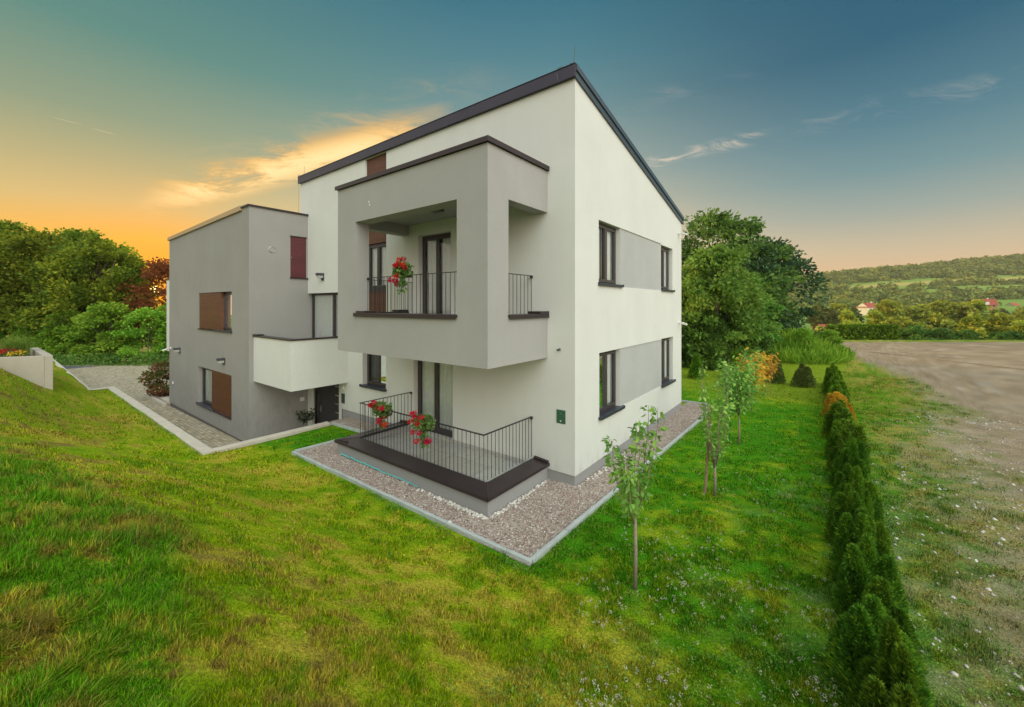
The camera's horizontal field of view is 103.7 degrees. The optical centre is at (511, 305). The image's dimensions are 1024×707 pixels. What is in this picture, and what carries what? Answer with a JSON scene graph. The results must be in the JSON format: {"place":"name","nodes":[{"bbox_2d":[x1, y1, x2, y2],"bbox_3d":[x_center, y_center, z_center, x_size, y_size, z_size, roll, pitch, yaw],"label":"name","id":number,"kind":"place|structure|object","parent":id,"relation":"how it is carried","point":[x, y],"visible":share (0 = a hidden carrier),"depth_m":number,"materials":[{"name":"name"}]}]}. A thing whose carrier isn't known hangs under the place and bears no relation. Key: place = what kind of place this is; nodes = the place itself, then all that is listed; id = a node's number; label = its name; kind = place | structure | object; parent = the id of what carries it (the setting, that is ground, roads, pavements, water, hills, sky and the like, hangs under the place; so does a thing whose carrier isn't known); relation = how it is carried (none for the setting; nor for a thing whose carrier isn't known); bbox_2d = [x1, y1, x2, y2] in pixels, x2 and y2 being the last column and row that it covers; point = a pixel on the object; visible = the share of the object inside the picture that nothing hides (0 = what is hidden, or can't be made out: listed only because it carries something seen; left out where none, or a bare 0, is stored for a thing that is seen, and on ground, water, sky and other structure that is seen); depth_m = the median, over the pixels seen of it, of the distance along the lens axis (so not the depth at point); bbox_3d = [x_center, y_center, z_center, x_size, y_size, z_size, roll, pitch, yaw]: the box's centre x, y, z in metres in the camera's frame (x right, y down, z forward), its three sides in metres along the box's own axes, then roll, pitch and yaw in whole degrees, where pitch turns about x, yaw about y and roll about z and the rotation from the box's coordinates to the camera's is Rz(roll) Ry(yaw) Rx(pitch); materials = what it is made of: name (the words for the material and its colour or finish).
{"place":"outdoors","nodes":[
{"label":"outdoors","id":0,"kind":"place"},
{"bbox_2d":[0,438,794,706],"bbox_3d":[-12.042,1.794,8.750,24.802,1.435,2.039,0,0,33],"label":"long grass","id":1,"kind":"structure","parent":0,"point":[111,627],"depth_m":2.84,"materials":[{"name":"green plant"}]},
{"bbox_2d":[0,339,1023,706],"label":"ground","id":2,"kind":"structure","parent":0,"point":[980,389],"depth_m":6.63,"materials":[{"name":"green plant"}]},
{"bbox_2d":[0,347,52,389],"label":"raised planter","id":3,"kind":"object","parent":2,"relation":"on","point":[36,368],"visible":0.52,"depth_m":15.51,"materials":[{"name":"concrete"}]},
{"bbox_2d":[0,334,41,354],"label":"ornamental grass","id":4,"kind":"object","parent":3,"relation":"in","point":[17,344],"depth_m":16.94,"materials":[{"name":"green plant"}]},
{"bbox_2d":[4,307,62,351],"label":"tree","id":5,"kind":"object","parent":2,"relation":"on","point":[26,329],"visible":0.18,"depth_m":36.90,"materials":[{"name":"green plant"}]},
{"bbox_2d":[0,219,70,338],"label":"broadleaf tree","id":6,"kind":"object","parent":2,"relation":"on","point":[9,228],"visible":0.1,"depth_m":40.33,"materials":[{"name":"green plant"}]},
{"bbox_2d":[0,229,123,344],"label":"broadleaf tree","id":7,"kind":"object","parent":2,"relation":"on","point":[27,244],"visible":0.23,"depth_m":37.62,"materials":[{"name":"green plant"}]},
{"bbox_2d":[29,310,94,360],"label":"tree","id":8,"kind":"object","parent":2,"relation":"on","point":[49,345],"visible":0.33,"depth_m":36.40,"materials":[{"name":"green plant"}]},
{"bbox_2d":[20,227,141,305],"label":"broadleaf tree","id":9,"kind":"object","parent":2,"relation":"on","point":[74,234],"visible":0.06,"depth_m":44.64,"materials":[{"name":"green plant"}]},
{"bbox_2d":[55,313,117,357],"bbox_3d":[-38.745,2.952,37.126,4.353,4.698,4.082,0,0,1],"label":"bush","id":10,"kind":"object","parent":2,"relation":"on","point":[70,343],"visible":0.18,"depth_m":36.14,"materials":[{"name":"green plant"}]},
{"bbox_2d":[14,234,163,345],"bbox_3d":[-41.739,-0.874,40.377,10.479,12.432,10.422,0,0,40],"label":"broadleaf tree","id":11,"kind":"object","parent":2,"relation":"on","point":[76,258],"visible":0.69,"depth_m":37.80,"materials":[{"name":"green plant"}]},
{"bbox_2d":[62,301,141,361],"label":"tree","id":12,"kind":"object","parent":2,"relation":"on","point":[95,316],"visible":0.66,"depth_m":35.15,"materials":[{"name":"green plant"}]},
{"bbox_2d":[49,258,162,351],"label":"broadleaf tree","id":13,"kind":"object","parent":2,"relation":"on","point":[137,276],"visible":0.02,"depth_m":42.69,"materials":[{"name":"green plant"}]},
{"bbox_2d":[49,352,168,365],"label":"undergrowth","id":14,"kind":"object","parent":2,"relation":"on","point":[95,361],"visible":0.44,"depth_m":33.79,"materials":[{"name":"green plant"}]},
{"bbox_2d":[111,307,168,361],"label":"tree","id":15,"kind":"object","parent":2,"relation":"on","point":[141,333],"visible":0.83,"depth_m":35.12,"materials":[{"name":"green plant"}]},
{"bbox_2d":[115,256,168,340],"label":"broadleaf tree","id":16,"kind":"object","parent":2,"relation":"on","point":[159,269],"visible":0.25,"depth_m":38.45,"materials":[{"name":"red plant"}]},
{"bbox_2d":[61,358,240,447],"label":"paved drive","id":17,"kind":"structure","parent":2,"relation":"on","point":[124,379],"depth_m":23.84,"materials":[{"name":"stone"}]},
{"bbox_2d":[295,408,316,423],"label":"laurel bush","id":18,"kind":"object","parent":17,"relation":"on","point":[308,415],"visible":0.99,"depth_m":14.35,"materials":[{"name":"green plant"}]},
{"bbox_2d":[149,301,168,356],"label":"tree","id":19,"kind":"object","parent":2,"relation":"on","point":[161,307],"visible":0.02,"depth_m":36.26,"materials":[{"name":"green plant"}]},
{"bbox_2d":[150,393,169,405],"bbox_3d":[-17.249,5.000,22.559,3.780,0.260,4.090,0,0,37],"label":"planting bed","id":20,"kind":"object","parent":2,"relation":"on","point":[156,396],"visible":0.07,"depth_m":21.21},
{"bbox_2d":[137,360,168,396],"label":"red tipped shrub","id":21,"kind":"object","parent":20,"relation":"on","point":[160,372],"visible":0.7,"depth_m":21.30,"materials":[{"name":"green plant"}]},
{"bbox_2d":[53,359,330,454],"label":"kerb","id":22,"kind":"structure","parent":2,"relation":"on","point":[200,447],"depth_m":12.14,"materials":[{"name":"concrete"}]},
{"bbox_2d":[165,49,683,516],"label":"modern house","id":23,"kind":"structure","parent":2,"relation":"on","point":[528,229],"depth_m":10.11,"materials":[{"name":"paint"}]},
{"bbox_2d":[312,293,337,337],"bbox_3d":[-6.540,0.830,15.071,2.410,2.560,0.770,0,0,37],"label":"sliding door","id":24,"kind":"structure","parent":23,"relation":"in","point":[324,305],"depth_m":15.07,"materials":[{"name":"paint"}]},
{"bbox_2d":[314,384,338,423],"bbox_3d":[-6.738,3.706,14.649,1.846,2.248,0.110,0,0,37],"label":"entrance door","id":25,"kind":"structure","parent":23,"relation":"in","point":[326,398],"depth_m":14.68,"materials":[{"name":"paint"}]},
{"bbox_2d":[359,354,386,391],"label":"window","id":26,"kind":"structure","parent":23,"relation":"in","point":[376,364],"depth_m":12.90,"materials":[{"name":"glass"}]},
{"bbox_2d":[369,243,385,289],"bbox_3d":[-4.021,-1.230,13.098,1.130,1.460,0.770,0,0,37],"label":"window","id":27,"kind":"structure","parent":23,"relation":"in","point":[377,252],"depth_m":12.82,"materials":[{"name":"glass"}]},
{"bbox_2d":[367,400,392,428],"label":"geranium","id":28,"kind":"object","parent":23,"relation":"attached to","point":[383,410],"visible":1,"depth_m":9.35,"materials":[{"name":"green plant"}]},
{"bbox_2d":[387,257,413,294],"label":"geranium","id":29,"kind":"object","parent":23,"relation":"hanging from","point":[401,271],"visible":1,"depth_m":8.90,"materials":[{"name":"green plant"}]},
{"bbox_2d":[407,410,435,449],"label":"geranium","id":30,"kind":"object","parent":23,"relation":"attached to","point":[425,423],"visible":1,"depth_m":8.44,"materials":[{"name":"red plant"}]},
{"bbox_2d":[418,360,452,437],"bbox_3d":[-2.081,2.350,11.248,1.596,2.436,0.131,0,0,37],"label":"terrace door","id":31,"kind":"structure","parent":23,"relation":"in","point":[435,380],"depth_m":11.22,"materials":[{"name":"paint"}]},
{"bbox_2d":[423,232,450,313],"bbox_3d":[-1.831,-0.725,11.459,1.320,2.490,0.770,0,0,37],"label":"balcony door","id":32,"kind":"structure","parent":23,"relation":"in","point":[436,248],"depth_m":11.28,"materials":[{"name":"paint"}]},
{"bbox_2d":[556,409,565,423],"bbox_3d":[1.042,2.385,8.591,0.220,0.290,0.026,0,0,37],"label":"meter cabinet","id":33,"kind":"object","parent":23,"relation":"attached to","point":[561,416],"visible":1,"depth_m":8.58,"materials":[{"name":"metal"}]},
{"bbox_2d":[598,223,623,286],"bbox_3d":[2.086,-1.217,10.078,0.940,1.525,1.424,0,0,37],"label":"window","id":34,"kind":"structure","parent":23,"relation":"in","point":[607,234],"depth_m":10.18,"materials":[{"name":"glass"}]},
{"bbox_2d":[598,350,624,420],"bbox_3d":[2.360,1.884,9.893,0.320,1.543,1.424,0,0,37],"label":"window","id":35,"kind":"structure","parent":23,"relation":"in","point":[608,407],"depth_m":9.91,"materials":[{"name":"glass"}]},
{"bbox_2d":[661,247,674,291],"bbox_3d":[5.163,-1.201,13.537,0.260,1.493,1.390,0,0,37],"label":"window","id":36,"kind":"structure","parent":23,"relation":"in","point":[664,252],"depth_m":13.72,"materials":[{"name":"glass"}]},
{"bbox_2d":[661,337,675,387],"bbox_3d":[5.179,1.874,13.541,0.280,1.563,1.404,0,0,37],"label":"window","id":37,"kind":"structure","parent":23,"relation":"in","point":[665,381],"depth_m":13.59,"materials":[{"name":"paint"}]},
{"bbox_2d":[292,400,706,566],"bbox_3d":[0.394,3.889,13.307,9.362,0.283,12.100,0,0,37],"label":"garden edging","id":38,"kind":"object","parent":2,"relation":"on","point":[540,553],"visible":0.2,"depth_m":7.43,"materials":[{"name":"concrete"}]},
{"bbox_2d":[298,402,709,564],"bbox_3d":[0.268,3.783,13.403,9.570,0.068,11.990,0,0,37],"label":"gravel bed","id":39,"kind":"object","parent":2,"relation":"on","point":[351,422],"visible":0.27,"depth_m":8.06,"materials":[{"name":"grey gravel"}]},
{"bbox_2d":[392,449,628,521],"bbox_3d":[0.699,3.792,8.677,6.189,0.093,2.270,0,0,-19],"label":"loose rubble","id":40,"kind":"object","parent":39,"relation":"on","point":[466,509],"visible":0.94,"depth_m":7.78,"materials":[{"name":"grey gravel"}]},
{"bbox_2d":[0,360,1023,706],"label":"lawn grass","id":41,"kind":"structure","parent":2,"relation":"on","point":[218,638],"depth_m":4.78,"materials":[{"name":"green plant"}]},
{"bbox_2d":[112,382,1023,706],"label":"clover","id":42,"kind":"object","parent":2,"relation":"on","point":[702,625],"depth_m":4.42,"materials":[{"name":"green plant"}]},
{"bbox_2d":[601,405,668,590],"bbox_3d":[1.628,2.618,5.493,0.705,2.521,0.737,0,0,-20],"label":"pear sapling","id":43,"kind":"object","parent":2,"relation":"on","point":[630,494],"visible":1,"depth_m":5.35,"materials":[{"name":"green plant"}]},
{"bbox_2d":[687,352,706,378],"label":"conifer bush","id":44,"kind":"object","parent":2,"relation":"on","point":[696,364],"visible":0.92,"depth_m":20.93,"materials":[{"name":"green plant"}]},
{"bbox_2d":[703,407,711,493],"bbox_3d":[3.981,3.005,8.169,0.209,1.855,0.092,0,0,-21],"label":"support stake","id":45,"kind":"object","parent":2,"relation":"on","point":[706,472],"visible":0.66,"depth_m":8.15,"materials":[{"name":"brown wood"}]},
{"bbox_2d":[681,306,745,370],"bbox_3d":[12.058,2.203,25.510,5.306,4.464,5.260,0,0,37],"label":"ivy thicket","id":46,"kind":"object","parent":2,"relation":"on","point":[721,329],"visible":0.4,"depth_m":24.25,"materials":[{"name":"green plant"}]},
{"bbox_2d":[696,358,734,495],"bbox_3d":[4.074,2.463,8.068,0.775,2.819,0.893,0,0,37],"label":"apple sapling","id":47,"kind":"object","parent":2,"relation":"on","point":[713,442],"visible":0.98,"depth_m":7.99,"materials":[{"name":"green plant"}]},
{"bbox_2d":[681,242,782,366],"bbox_3d":[12.845,0.131,24.935,6.568,8.204,6.346,0,0,15],"label":"ash tree","id":48,"kind":"object","parent":2,"relation":"on","point":[726,292],"visible":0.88,"depth_m":23.90,"materials":[{"name":"green plant"}]},
{"bbox_2d":[715,350,767,444],"bbox_3d":[6.291,2.546,11.100,1.275,2.688,1.340,0,0,-6],"label":"maple sapling","id":49,"kind":"object","parent":2,"relation":"on","point":[744,385],"visible":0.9,"depth_m":10.90,"materials":[{"name":"green plant"}]},
{"bbox_2d":[681,207,807,342],"bbox_3d":[14.980,-1.458,30.179,10.716,11.776,11.131,0,0,15],"label":"walnut tree","id":50,"kind":"object","parent":2,"relation":"on","point":[725,224],"visible":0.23,"depth_m":27.95,"materials":[{"name":"green plant"}]},
{"bbox_2d":[718,276,785,349],"bbox_3d":[15.811,0.891,27.448,5.077,6.563,5.255,0,0,-10],"label":"ash tree","id":51,"kind":"object","parent":2,"relation":"on","point":[777,309],"visible":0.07,"depth_m":26.09,"materials":[{"name":"green plant"}]},
{"bbox_2d":[735,347,770,408],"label":"plum sapling","id":52,"kind":"object","parent":2,"relation":"on","point":[762,372],"visible":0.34,"depth_m":14.10,"materials":[{"name":"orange plant"}]},
{"bbox_2d":[727,322,778,360],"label":"ivy thicket","id":53,"kind":"object","parent":2,"relation":"on","point":[768,340],"visible":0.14,"depth_m":25.26,"materials":[{"name":"green plant"}]},
{"bbox_2d":[692,234,832,329],"bbox_3d":[18.209,-0.497,31.132,10.439,9.644,9.977,0,0,-43],"label":"walnut tree","id":54,"kind":"object","parent":2,"relation":"on","point":[796,262],"visible":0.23,"depth_m":28.82,"materials":[{"name":"green plant"}]},
{"bbox_2d":[753,352,780,394],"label":"cherry sapling","id":55,"kind":"object","parent":2,"relation":"on","point":[768,373],"visible":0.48,"depth_m":16.86,"materials":[{"name":"orange plant"}]},
{"bbox_2d":[767,361,786,383],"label":"conifer bush","id":56,"kind":"object","parent":2,"relation":"on","point":[779,377],"visible":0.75,"depth_m":19.56,"materials":[{"name":"green plant"}]},
{"bbox_2d":[788,328,816,347],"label":"bush","id":57,"kind":"object","parent":2,"relation":"on","point":[807,331],"visible":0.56,"depth_m":25.88,"materials":[{"name":"green plant"}]},
{"bbox_2d":[790,362,816,387],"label":"conifer bush","id":58,"kind":"object","parent":2,"relation":"on","point":[802,376],"visible":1,"depth_m":18.71,"materials":[{"name":"green plant"}]},
{"bbox_2d":[761,326,856,364],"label":"tall grass","id":59,"kind":"structure","parent":2,"relation":"on","point":[821,351],"depth_m":24.92,"materials":[{"name":"green plant"}]},
{"bbox_2d":[820,402,842,437],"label":"thuja bush","id":60,"kind":"object","parent":2,"relation":"on","point":[829,415],"visible":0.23,"depth_m":11.52,"materials":[{"name":"green plant"}]},
{"bbox_2d":[819,329,845,346],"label":"bush","id":61,"kind":"object","parent":2,"relation":"on","point":[837,339],"visible":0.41,"depth_m":26.87,"materials":[{"name":"green plant"}]},
{"bbox_2d":[822,367,842,392],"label":"thuja bush","id":62,"kind":"object","parent":2,"relation":"on","point":[829,375],"visible":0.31,"depth_m":17.35,"materials":[{"name":"green plant"}]},
{"bbox_2d":[824,442,843,471],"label":"thuja bush","id":63,"kind":"object","parent":2,"relation":"on","point":[834,451],"visible":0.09,"depth_m":9.20,"materials":[{"name":"green plant"}]},
{"bbox_2d":[824,418,851,457],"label":"thuja bush","id":64,"kind":"object","parent":2,"relation":"on","point":[837,427],"visible":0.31,"depth_m":10.00,"materials":[{"name":"green plant"}]},
{"bbox_2d":[826,374,849,398],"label":"thuja bush","id":65,"kind":"object","parent":2,"relation":"on","point":[842,383],"visible":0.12,"depth_m":15.81,"materials":[{"name":"green plant"}]},
{"bbox_2d":[828,462,851,503],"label":"thuja bush","id":66,"kind":"object","parent":2,"relation":"on","point":[844,476],"visible":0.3,"depth_m":7.66,"materials":[{"name":"green plant"}]},
{"bbox_2d":[827,440,853,484],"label":"thuja bush","id":67,"kind":"object","parent":2,"relation":"on","point":[833,469],"visible":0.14,"depth_m":8.65,"materials":[{"name":"green plant"}]},
{"bbox_2d":[829,407,855,433],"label":"thuja bush","id":68,"kind":"object","parent":2,"relation":"on","point":[846,414],"visible":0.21,"depth_m":10.82,"materials":[{"name":"green plant"}]},
{"bbox_2d":[822,490,874,546],"bbox_3d":[5.372,3.433,6.347,0.852,1.019,0.826,0,0,-37],"label":"thuja bush","id":69,"kind":"object","parent":2,"relation":"on","point":[841,502],"visible":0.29,"depth_m":6.43,"materials":[{"name":"green plant"}]},
{"bbox_2d":[824,511,879,582],"bbox_3d":[4.702,3.366,5.417,0.660,1.165,0.761,0,0,-3],"label":"thuja bush","id":70,"kind":"object","parent":2,"relation":"on","point":[849,530],"visible":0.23,"depth_m":5.50,"materials":[{"name":"green plant"}]},
{"bbox_2d":[834,437,872,481],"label":"thuja bush","id":71,"kind":"object","parent":2,"relation":"on","point":[858,457],"visible":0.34,"depth_m":8.08,"materials":[{"name":"green plant"}]},
{"bbox_2d":[837,419,873,470],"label":"thuja bush","id":72,"kind":"object","parent":2,"relation":"on","point":[857,431],"visible":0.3,"depth_m":9.36,"materials":[{"name":"green plant"}]},
{"bbox_2d":[843,466,875,522],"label":"thuja bush","id":73,"kind":"object","parent":2,"relation":"on","point":[855,483],"visible":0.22,"depth_m":6.74,"materials":[{"name":"green plant"}]},
{"bbox_2d":[829,474,890,530],"bbox_3d":[6.142,3.451,7.144,0.851,0.960,0.812,0,0,39],"label":"thuja bush","id":74,"kind":"object","parent":2,"relation":"on","point":[878,513],"visible":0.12,"depth_m":6.92,"materials":[{"name":"green plant"}]},
{"bbox_2d":[824,323,900,339],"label":"clipped hedge","id":75,"kind":"object","parent":2,"relation":"on","point":[869,331],"visible":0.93,"depth_m":47.01,"materials":[{"name":"green plant"}]},
{"bbox_2d":[831,534,911,619],"bbox_3d":[4.379,3.389,4.949,0.811,1.122,0.711,0,0,-14],"label":"thuja bush","id":76,"kind":"object","parent":2,"relation":"on","point":[861,567],"visible":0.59,"depth_m":4.90,"materials":[{"name":"green plant"}]},
{"bbox_2d":[819,594,935,706],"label":"thuja bush","id":77,"kind":"object","parent":2,"relation":"on","point":[853,641],"visible":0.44,"depth_m":3.97,"materials":[{"name":"green plant"}]},
{"bbox_2d":[867,515,900,581],"bbox_3d":[5.150,3.477,5.748,0.745,0.926,0.572,0,0,-29],"label":"thuja bush","id":78,"kind":"object","parent":2,"relation":"on","point":[882,539],"visible":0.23,"depth_m":5.71,"materials":[{"name":"green plant"}]},
{"bbox_2d":[844,616,926,706],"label":"thuja bush","id":79,"kind":"object","parent":2,"relation":"on","point":[890,664],"visible":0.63,"depth_m":3.52,"materials":[{"name":"green plant"}]},
{"bbox_2d":[851,674,920,706],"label":"thuja bush","id":80,"kind":"object","parent":2,"relation":"on","point":[873,692],"visible":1,"depth_m":3.18,"materials":[{"name":"green plant"}]},
{"bbox_2d":[858,575,928,674],"bbox_3d":[4.125,3.458,4.423,0.613,0.949,0.684,0,0,-7],"label":"thuja bush","id":81,"kind":"object","parent":2,"relation":"on","point":[879,587],"visible":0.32,"depth_m":4.34,"materials":[{"name":"green plant"}]},
{"bbox_2d":[897,325,936,339],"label":"wild shrub","id":82,"kind":"object","parent":2,"relation":"on","point":[911,331],"visible":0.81,"depth_m":48.23,"materials":[{"name":"green plant"}]},
{"bbox_2d":[843,371,1023,676],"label":"verge tufts","id":83,"kind":"object","parent":2,"relation":"on","point":[940,507],"visible":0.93,"depth_m":7.20,"materials":[{"name":"green plant"}]},
{"bbox_2d":[926,328,959,339],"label":"wild shrub","id":84,"kind":"object","parent":2,"relation":"on","point":[944,332],"visible":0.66,"depth_m":47.38,"materials":[{"name":"green plant"}]},
{"bbox_2d":[870,410,1023,705],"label":"lot stones","id":85,"kind":"object","parent":2,"relation":"on","point":[976,630],"visible":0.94,"depth_m":6.88,"materials":[{"name":"grey stone"}]},
{"bbox_2d":[0,0,1023,319],"label":"sky","id":86,"kind":"structure","parent":0,"point":[862,133],"materials":[{"name":"blue"}]},
{"bbox_2d":[789,274,1023,330],"bbox_3d":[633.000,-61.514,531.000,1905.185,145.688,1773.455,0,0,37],"label":"hillside","id":87,"kind":"structure","parent":0,"point":[927,281],"depth_m":601.32,"materials":[{"name":"green plant"}]},
{"bbox_2d":[805,304,841,329],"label":"willow tree","id":88,"kind":"object","parent":87,"relation":"on","point":[831,316],"visible":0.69,"depth_m":172.02,"materials":[{"name":"green plant"}]},
{"bbox_2d":[838,309,861,323],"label":"birch tree","id":89,"kind":"object","parent":87,"relation":"on","point":[849,315],"visible":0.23,"depth_m":95.37,"materials":[{"name":"green plant"}]},
{"bbox_2d":[855,302,875,314],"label":"village house","id":90,"kind":"structure","parent":87,"relation":"on","point":[864,308],"depth_m":297.43,"materials":[{"name":"beige tile"}]},
{"bbox_2d":[865,309,885,323],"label":"birch tree","id":91,"kind":"object","parent":87,"relation":"on","point":[877,316],"visible":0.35,"depth_m":95.73,"materials":[{"name":"green plant"}]},
{"bbox_2d":[878,299,898,320],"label":"birch tree","id":92,"kind":"object","parent":87,"relation":"on","point":[890,309],"visible":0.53,"depth_m":151.62,"materials":[{"name":"green plant"}]},
{"bbox_2d":[885,316,912,330],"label":"birch tree","id":93,"kind":"object","parent":87,"relation":"on","point":[904,323],"visible":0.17,"depth_m":86.98,"materials":[{"name":"green plant"}]},
{"bbox_2d":[782,253,1023,317],"bbox_3d":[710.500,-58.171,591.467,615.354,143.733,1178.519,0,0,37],"label":"hill forest","id":94,"kind":"object","parent":87,"relation":"on","point":[840,290],"visible":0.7,"depth_m":607.59,"materials":[{"name":"green plant"}]},
{"bbox_2d":[907,306,932,322],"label":"birch tree","id":95,"kind":"object","parent":87,"relation":"on","point":[924,314],"visible":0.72,"depth_m":161.09,"materials":[{"name":"green plant"}]},
{"bbox_2d":[924,300,950,322],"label":"birch tree","id":96,"kind":"object","parent":87,"relation":"on","point":[938,303],"visible":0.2,"depth_m":177.70,"materials":[{"name":"green plant"}]},
{"bbox_2d":[948,302,981,322],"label":"birch tree","id":97,"kind":"object","parent":87,"relation":"on","point":[959,311],"visible":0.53,"depth_m":150.64,"materials":[{"name":"green plant"}]},
{"bbox_2d":[954,329,978,339],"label":"wild shrub","id":98,"kind":"object","parent":87,"relation":"on","point":[967,334],"visible":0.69,"depth_m":49.14,"materials":[{"name":"green plant"}]},
{"bbox_2d":[951,313,987,338],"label":"birch tree","id":99,"kind":"object","parent":87,"relation":"on","point":[965,322],"visible":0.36,"depth_m":72.63,"materials":[{"name":"green plant"}]},
{"bbox_2d":[959,299,989,320],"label":"birch tree","id":100,"kind":"object","parent":87,"relation":"on","point":[978,305],"visible":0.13,"depth_m":156.87,"materials":[{"name":"green plant"}]},
{"bbox_2d":[985,331,1009,339],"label":"wild shrub","id":101,"kind":"object","parent":87,"relation":"on","point":[994,335],"visible":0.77,"depth_m":50.15,"materials":[{"name":"green plant"}]},
{"bbox_2d":[984,313,1012,337],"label":"birch tree","id":102,"kind":"object","parent":87,"relation":"on","point":[994,321],"visible":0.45,"depth_m":76.66,"materials":[{"name":"green plant"}]},
{"bbox_2d":[1008,319,1023,337],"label":"birch tree","id":103,"kind":"object","parent":87,"relation":"on","point":[1017,326],"visible":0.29,"depth_m":73.80,"materials":[{"name":"green plant"}]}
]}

